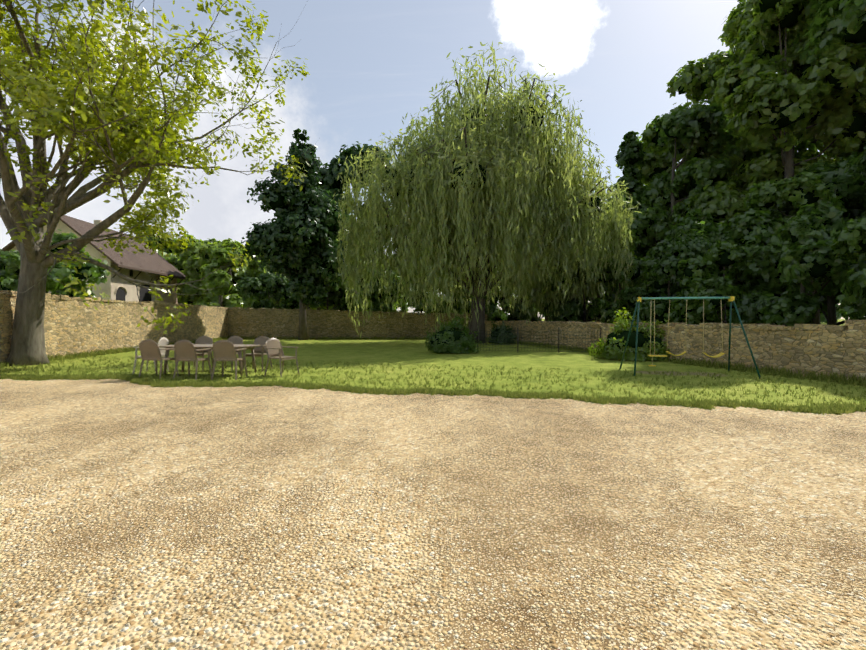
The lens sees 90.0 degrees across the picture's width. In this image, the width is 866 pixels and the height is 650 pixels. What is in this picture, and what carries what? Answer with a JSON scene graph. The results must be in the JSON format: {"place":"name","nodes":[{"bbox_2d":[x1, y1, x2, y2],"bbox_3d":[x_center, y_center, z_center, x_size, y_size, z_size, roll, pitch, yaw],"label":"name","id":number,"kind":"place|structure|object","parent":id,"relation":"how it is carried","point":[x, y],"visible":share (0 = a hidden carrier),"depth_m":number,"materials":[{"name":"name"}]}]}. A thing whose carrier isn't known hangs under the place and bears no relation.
{"place":"outdoors","nodes":[
{"label":"outdoors","id":0,"kind":"place"},
{"bbox_2d":[228,307,486,338],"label":"back wall","id":1,"kind":"structure","parent":0,"point":[271,322],"depth_m":30.19,"materials":[{"name":"stone"}]},
{"bbox_2d":[0,0,844,318],"label":"sky","id":2,"kind":"structure","parent":0,"point":[370,64],"materials":[{"name":"blue"}]},
{"bbox_2d":[0,379,865,649],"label":"gravel yard","id":3,"kind":"structure","parent":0,"point":[133,516],"depth_m":3.01,"materials":[{"name":"beige gravel"}]},
{"bbox_2d":[0,319,865,407],"bbox_3d":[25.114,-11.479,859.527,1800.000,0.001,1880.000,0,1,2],"label":"ground","id":4,"kind":"structure","parent":0,"point":[403,353],"depth_m":11.86,"materials":[{"name":"green plant"}]},
{"bbox_2d":[0,252,75,291],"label":"tree","id":5,"kind":"object","parent":4,"relation":"on","point":[9,276],"depth_m":20.64,"materials":[{"name":"green plant"}]},
{"bbox_2d":[0,229,110,296],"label":"tree","id":6,"kind":"object","parent":4,"relation":"on","point":[95,272],"depth_m":27.10,"materials":[{"name":"green plant"}]},
{"bbox_2d":[1,215,187,303],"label":"house","id":7,"kind":"structure","parent":4,"relation":"on","point":[130,264],"depth_m":45.86,"materials":[{"name":"paint"}]},
{"bbox_2d":[0,290,227,362],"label":"wall","id":8,"kind":"structure","parent":4,"relation":"on","point":[72,325],"depth_m":17.65,"materials":[{"name":"stone"}]},
{"bbox_2d":[132,337,168,374],"bbox_3d":[-7.314,0.789,11.254,0.622,0.940,0.620,0,1,-4],"label":"chair","id":9,"kind":"object","parent":4,"relation":"on","point":[163,341],"visible":0.54,"depth_m":11.25,"materials":[{"name":"plastic"}]},
{"bbox_2d":[132,224,175,253],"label":"line tree","id":10,"kind":"object","parent":4,"relation":"on","point":[154,244],"depth_m":113.01,"materials":[{"name":"green plant"}]},
{"bbox_2d":[138,339,178,377],"bbox_3d":[-6.619,0.801,10.434,0.620,0.940,0.622,0,1,8],"label":"chair","id":11,"kind":"object","parent":4,"relation":"on","point":[149,349],"visible":0.98,"depth_m":10.19,"materials":[{"name":"plastic"}]},
{"bbox_2d":[0,0,319,365],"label":"tree","id":12,"kind":"object","parent":4,"relation":"on","point":[36,90],"depth_m":12.83,"materials":[{"name":"green plant"}]},
{"bbox_2d":[154,249,179,261],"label":"tree","id":13,"kind":"object","parent":4,"relation":"on","point":[164,253],"visible":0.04,"depth_m":72.40,"materials":[{"name":"green plant"}]},
{"bbox_2d":[165,234,206,304],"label":"tree","id":14,"kind":"object","parent":4,"relation":"on","point":[185,255],"depth_m":58.31,"materials":[{"name":"green plant"}]},
{"bbox_2d":[172,340,211,379],"bbox_3d":[-5.724,0.803,10.303,0.620,0.940,0.622,0,1,6],"label":"chair","id":15,"kind":"object","parent":4,"relation":"on","point":[184,350],"visible":0.98,"depth_m":10.06,"materials":[{"name":"plastic"}]},
{"bbox_2d":[181,336,212,370],"bbox_3d":[-6.498,0.778,11.995,0.620,0.940,0.622,0,1,2],"label":"chair","id":16,"kind":"object","parent":4,"relation":"on","point":[204,340],"visible":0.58,"depth_m":12.24,"materials":[{"name":"plastic"}]},
{"bbox_2d":[181,238,236,302],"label":"tree","id":17,"kind":"object","parent":4,"relation":"on","point":[191,264],"depth_m":53.49,"materials":[{"name":"green plant"}]},
{"bbox_2d":[159,344,260,375],"bbox_3d":[-5.718,0.893,11.156,2.500,0.733,1.000,0,1,4],"label":"table","id":18,"kind":"object","parent":4,"relation":"on","point":[236,346],"visible":0.69,"depth_m":10.86,"materials":[{"name":"plastic"}]},
{"bbox_2d":[196,238,244,304],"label":"tree","id":19,"kind":"object","parent":4,"relation":"on","point":[205,249],"depth_m":48.93,"materials":[{"name":"green plant"}]},
{"bbox_2d":[194,247,247,307],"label":"tree","id":20,"kind":"object","parent":4,"relation":"on","point":[217,278],"depth_m":44.15,"materials":[{"name":"green plant"}]},
{"bbox_2d":[212,336,243,370],"bbox_3d":[-5.671,0.777,12.016,0.620,0.940,0.622,0,1,9],"label":"chair","id":21,"kind":"object","parent":4,"relation":"on","point":[235,339],"visible":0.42,"depth_m":12.26,"materials":[{"name":"plastic"}]},
{"bbox_2d":[211,340,246,379],"bbox_3d":[-4.842,0.803,10.292,0.620,0.940,0.622,0,1,-1],"label":"chair","id":22,"kind":"object","parent":4,"relation":"on","point":[224,350],"visible":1,"depth_m":10.05,"materials":[{"name":"plastic"}]},
{"bbox_2d":[242,336,272,371],"bbox_3d":[-4.821,0.779,11.893,0.620,0.940,0.622,0,1,6],"label":"chair","id":23,"kind":"object","parent":4,"relation":"on","point":[260,351],"visible":0.56,"depth_m":12.11,"materials":[{"name":"plastic"}]},
{"bbox_2d":[241,253,280,278],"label":"tree","id":24,"kind":"object","parent":4,"relation":"on","point":[249,274],"depth_m":50.00,"materials":[{"name":"green plant"}]},
{"bbox_2d":[235,271,293,308],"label":"tree","id":25,"kind":"object","parent":4,"relation":"on","point":[260,283],"depth_m":32.32,"materials":[{"name":"green plant"}]},
{"bbox_2d":[244,255,288,309],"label":"tree","id":26,"kind":"object","parent":4,"relation":"on","point":[253,264],"depth_m":44.22,"materials":[{"name":"green plant"}]},
{"bbox_2d":[264,338,298,376],"bbox_3d":[-3.796,0.795,10.858,0.622,0.940,0.620,0,1,27],"label":"chair","id":27,"kind":"object","parent":4,"relation":"on","point":[274,346],"visible":1,"depth_m":10.90,"materials":[{"name":"plastic"}]},
{"bbox_2d":[238,128,352,339],"bbox_3d":[-8.475,-5.925,28.304,6.894,13.860,6.652,0,1,2],"label":"cone tree","id":28,"kind":"object","parent":4,"relation":"on","point":[293,215],"depth_m":27.08,"materials":[{"name":"green plant"}]},
{"bbox_2d":[278,298,325,308],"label":"tree","id":29,"kind":"object","parent":4,"relation":"on","point":[283,306],"depth_m":35.24,"materials":[{"name":"green plant"}]},
{"bbox_2d":[313,283,343,309],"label":"tree","id":30,"kind":"object","parent":4,"relation":"on","point":[325,306],"depth_m":48.21,"materials":[{"name":"green plant"}]},
{"bbox_2d":[310,276,354,310],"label":"tree","id":31,"kind":"object","parent":4,"relation":"on","point":[331,300],"depth_m":33.71,"materials":[{"name":"green plant"}]},
{"bbox_2d":[314,141,392,293],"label":"tree","id":32,"kind":"object","parent":4,"relation":"on","point":[334,165],"depth_m":41.07,"materials":[{"name":"green plant"}]},
{"bbox_2d":[345,270,390,311],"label":"tree","id":33,"kind":"object","parent":4,"relation":"on","point":[353,309],"depth_m":34.63,"materials":[{"name":"green plant"}]},
{"bbox_2d":[357,261,398,310],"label":"tree","id":34,"kind":"object","parent":4,"relation":"on","point":[369,303],"depth_m":72.18,"materials":[{"name":"green plant"}]},
{"bbox_2d":[359,270,407,311],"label":"tree","id":35,"kind":"object","parent":4,"relation":"on","point":[374,296],"depth_m":31.83,"materials":[{"name":"green plant"}]},
{"bbox_2d":[365,254,402,309],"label":"tree","id":36,"kind":"object","parent":4,"relation":"on","point":[395,303],"depth_m":94.15,"materials":[{"name":"green plant"}]},
{"bbox_2d":[394,282,410,311],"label":"line tree","id":37,"kind":"object","parent":4,"relation":"on","point":[403,307],"depth_m":119.14,"materials":[{"name":"green plant"}]},
{"bbox_2d":[407,267,434,314],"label":"tree","id":38,"kind":"object","parent":4,"relation":"on","point":[417,309],"depth_m":35.00,"materials":[{"name":"green plant"}]},
{"bbox_2d":[0,336,865,414],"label":"grass tufts","id":39,"kind":"object","parent":4,"relation":"on","point":[838,408],"visible":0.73,"depth_m":9.40,"materials":[{"name":"green plant"}]},
{"bbox_2d":[424,268,472,313],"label":"tree","id":40,"kind":"object","parent":4,"relation":"on","point":[454,306],"depth_m":32.44,"materials":[{"name":"green plant"}]},
{"bbox_2d":[425,309,482,353],"bbox_3d":[0.836,0.247,18.044,2.412,1.828,2.158,0,1,2],"label":"bush","id":41,"kind":"object","parent":4,"relation":"on","point":[466,344],"depth_m":17.51,"materials":[{"name":"green plant"}]},
{"bbox_2d":[453,291,502,308],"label":"tree","id":42,"kind":"object","parent":4,"relation":"on","point":[490,302],"depth_m":34.97,"materials":[{"name":"green plant"}]},
{"bbox_2d":[333,41,641,342],"bbox_3d":[2.587,-7.269,25.650,16.812,16.685,14.366,0,1,2],"label":"willow","id":43,"kind":"object","parent":4,"relation":"on","point":[431,209],"depth_m":22.53,"materials":[{"name":"green plant"}]},
{"bbox_2d":[488,321,516,343],"bbox_3d":[3.871,0.416,24.385,1.682,1.306,1.615,0,1,2],"label":"bush","id":44,"kind":"object","parent":4,"relation":"on","point":[503,337],"depth_m":24.04,"materials":[{"name":"green plant"}]},
{"bbox_2d":[485,278,528,320],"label":"tree","id":45,"kind":"object","parent":4,"relation":"on","point":[506,315],"depth_m":32.64,"materials":[{"name":"green plant"}]},
{"bbox_2d":[514,284,546,321],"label":"tree","id":46,"kind":"object","parent":4,"relation":"on","point":[532,318],"depth_m":34.38,"materials":[{"name":"green plant"}]},
{"bbox_2d":[461,326,600,352],"bbox_3d":[2.171,0.557,22.757,4.325,1.050,13.059,0,1,-25],"label":"fence","id":47,"kind":"object","parent":4,"relation":"on","point":[517,347],"visible":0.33,"depth_m":18.11,"materials":[{"name":"grey metal"}]},
{"bbox_2d":[526,283,575,309],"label":"tree","id":48,"kind":"object","parent":4,"relation":"on","point":[556,297],"depth_m":30.45,"materials":[{"name":"green plant"}]},
{"bbox_2d":[533,187,582,320],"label":"tree","id":49,"kind":"object","parent":4,"relation":"on","point":[545,308],"depth_m":40.05,"materials":[{"name":"green plant"}]},
{"bbox_2d":[510,233,611,321],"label":"tree","id":50,"kind":"object","parent":4,"relation":"on","point":[549,295],"depth_m":27.34,"materials":[{"name":"green plant"}]},
{"bbox_2d":[545,255,626,322],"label":"tree","id":51,"kind":"object","parent":4,"relation":"on","point":[571,308],"depth_m":26.41,"materials":[{"name":"green plant"}]},
{"bbox_2d":[576,219,637,321],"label":"light tree","id":52,"kind":"object","parent":4,"relation":"on","point":[632,235],"depth_m":31.23,"materials":[{"name":"green plant"}]},
{"bbox_2d":[588,255,664,323],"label":"tree","id":53,"kind":"object","parent":4,"relation":"on","point":[605,303],"depth_m":23.33,"materials":[{"name":"green plant"}]},
{"bbox_2d":[587,307,670,361],"bbox_3d":[7.085,0.290,15.041,3.182,1.835,2.041,0,1,2],"label":"bush","id":54,"kind":"object","parent":4,"relation":"on","point":[609,351],"depth_m":14.59,"materials":[{"name":"green plant"}]},
{"bbox_2d":[609,131,651,293],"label":"tree","id":55,"kind":"object","parent":4,"relation":"on","point":[630,146],"depth_m":35.76,"materials":[{"name":"green plant"}]},
{"bbox_2d":[617,233,716,323],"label":"tree","id":56,"kind":"object","parent":4,"relation":"on","point":[666,249],"depth_m":20.28,"materials":[{"name":"green plant"}]},
{"bbox_2d":[485,320,865,382],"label":"wall","id":57,"kind":"structure","parent":4,"relation":"on","point":[823,348],"depth_m":11.72,"materials":[{"name":"stone"}]},
{"bbox_2d":[624,100,734,276],"bbox_3d":[18.433,-7.750,33.359,7.818,17.397,8.821,0,1,2],"label":"tree","id":58,"kind":"object","parent":4,"relation":"on","point":[658,211],"depth_m":31.76,"materials":[{"name":"green plant"}]},
{"bbox_2d":[630,209,742,309],"bbox_3d":[16.159,-3.088,27.223,7.078,8.232,7.179,0,1,2],"label":"tree","id":59,"kind":"object","parent":4,"relation":"on","point":[709,226],"depth_m":26.49,"materials":[{"name":"green plant"}]},
{"bbox_2d":[635,217,739,323],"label":"tree","id":60,"kind":"object","parent":4,"relation":"on","point":[692,227],"depth_m":24.35,"materials":[{"name":"green plant"}]},
{"bbox_2d":[620,296,760,378],"bbox_3d":[6.488,0.267,11.189,2.792,1.993,1.639,0,1,12],"label":"swing set","id":61,"kind":"object","parent":4,"relation":"on","point":[729,298],"visible":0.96,"depth_m":11.18,"materials":[{"name":"green"}]},
{"bbox_2d":[636,51,747,246],"bbox_3d":[21.042,-10.291,35.641,8.751,22.406,8.336,0,1,2],"label":"tree","id":62,"kind":"object","parent":4,"relation":"on","point":[701,71],"depth_m":34.28,"materials":[{"name":"green plant"}]},
{"bbox_2d":[663,240,794,325],"bbox_3d":[11.944,-1.194,18.084,4.215,4.706,4.751,0,1,2],"label":"tree","id":63,"kind":"object","parent":4,"relation":"on","point":[699,283],"depth_m":17.58,"materials":[{"name":"green plant"}]},
{"bbox_2d":[709,50,768,270],"bbox_3d":[25.676,-11.793,39.279,10.305,25.288,10.485,0,1,2],"label":"tree","id":64,"kind":"object","parent":4,"relation":"on","point":[731,146],"depth_m":36.48,"materials":[{"name":"green plant"}]},
{"bbox_2d":[687,0,865,325],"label":"tree","id":65,"kind":"object","parent":4,"relation":"on","point":[766,84],"depth_m":25.66,"materials":[{"name":"green plant"}]},
{"bbox_2d":[716,171,849,323],"bbox_3d":[16.729,-2.944,20.415,6.744,8.145,4.640,-1,1,-35],"label":"tree","id":66,"kind":"object","parent":4,"relation":"on","point":[768,248],"depth_m":19.62,"materials":[{"name":"green plant"}]},
{"bbox_2d":[717,0,857,277],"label":"tree","id":67,"kind":"object","parent":4,"relation":"on","point":[736,27],"depth_m":33.41,"materials":[{"name":"green plant"}]},
{"bbox_2d":[736,201,865,325],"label":"tree","id":68,"kind":"object","parent":4,"relation":"on","point":[816,243],"depth_m":14.33,"materials":[{"name":"green plant"}]},
{"bbox_2d":[765,29,865,323],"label":"tree","id":69,"kind":"object","parent":4,"relation":"on","point":[801,147],"depth_m":35.69,"materials":[{"name":"green plant"}]},
{"bbox_2d":[767,155,865,324],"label":"tree","id":70,"kind":"object","parent":4,"relation":"on","point":[849,187],"depth_m":22.19,"materials":[{"name":"green plant"}]},
{"bbox_2d":[794,29,865,316],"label":"tree","id":71,"kind":"object","parent":4,"relation":"on","point":[861,150],"depth_m":31.26,"materials":[{"name":"green plant"}]},
{"bbox_2d":[797,0,865,220],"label":"tree","id":72,"kind":"object","parent":4,"relation":"on","point":[832,19],"depth_m":23.21,"materials":[{"name":"green plant"}]},
{"bbox_2d":[820,298,846,322],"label":"line tree","id":73,"kind":"object","parent":4,"relation":"on","point":[841,313],"depth_m":103.65,"materials":[{"name":"green plant"}]},
{"bbox_2d":[828,216,865,319],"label":"tree","id":74,"kind":"object","parent":4,"relation":"on","point":[853,304],"depth_m":12.11,"materials":[{"name":"green plant"}]},
{"bbox_2d":[844,147,865,223],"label":"tree","id":75,"kind":"object","parent":4,"relation":"on","point":[859,162],"visible":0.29,"depth_m":20.07,"materials":[{"name":"green plant"}]},
{"bbox_2d":[500,296,538,316],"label":"line tree","id":76,"kind":"object","parent":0,"point":[515,298],"depth_m":141.92,"materials":[{"name":"green plant"}]},
{"bbox_2d":[586,284,626,320],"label":"line tree","id":77,"kind":"object","parent":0,"point":[591,304],"depth_m":147.77,"materials":[{"name":"green plant"}]},
{"bbox_2d":[606,142,671,213],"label":"tree","id":78,"kind":"object","parent":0,"point":[638,195],"depth_m":59.86,"materials":[{"name":"green plant"}]},
{"bbox_2d":[726,141,841,317],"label":"tree","id":79,"kind":"object","parent":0,"point":[727,311],"depth_m":43.26,"materials":[{"name":"green plant"}]}
]}

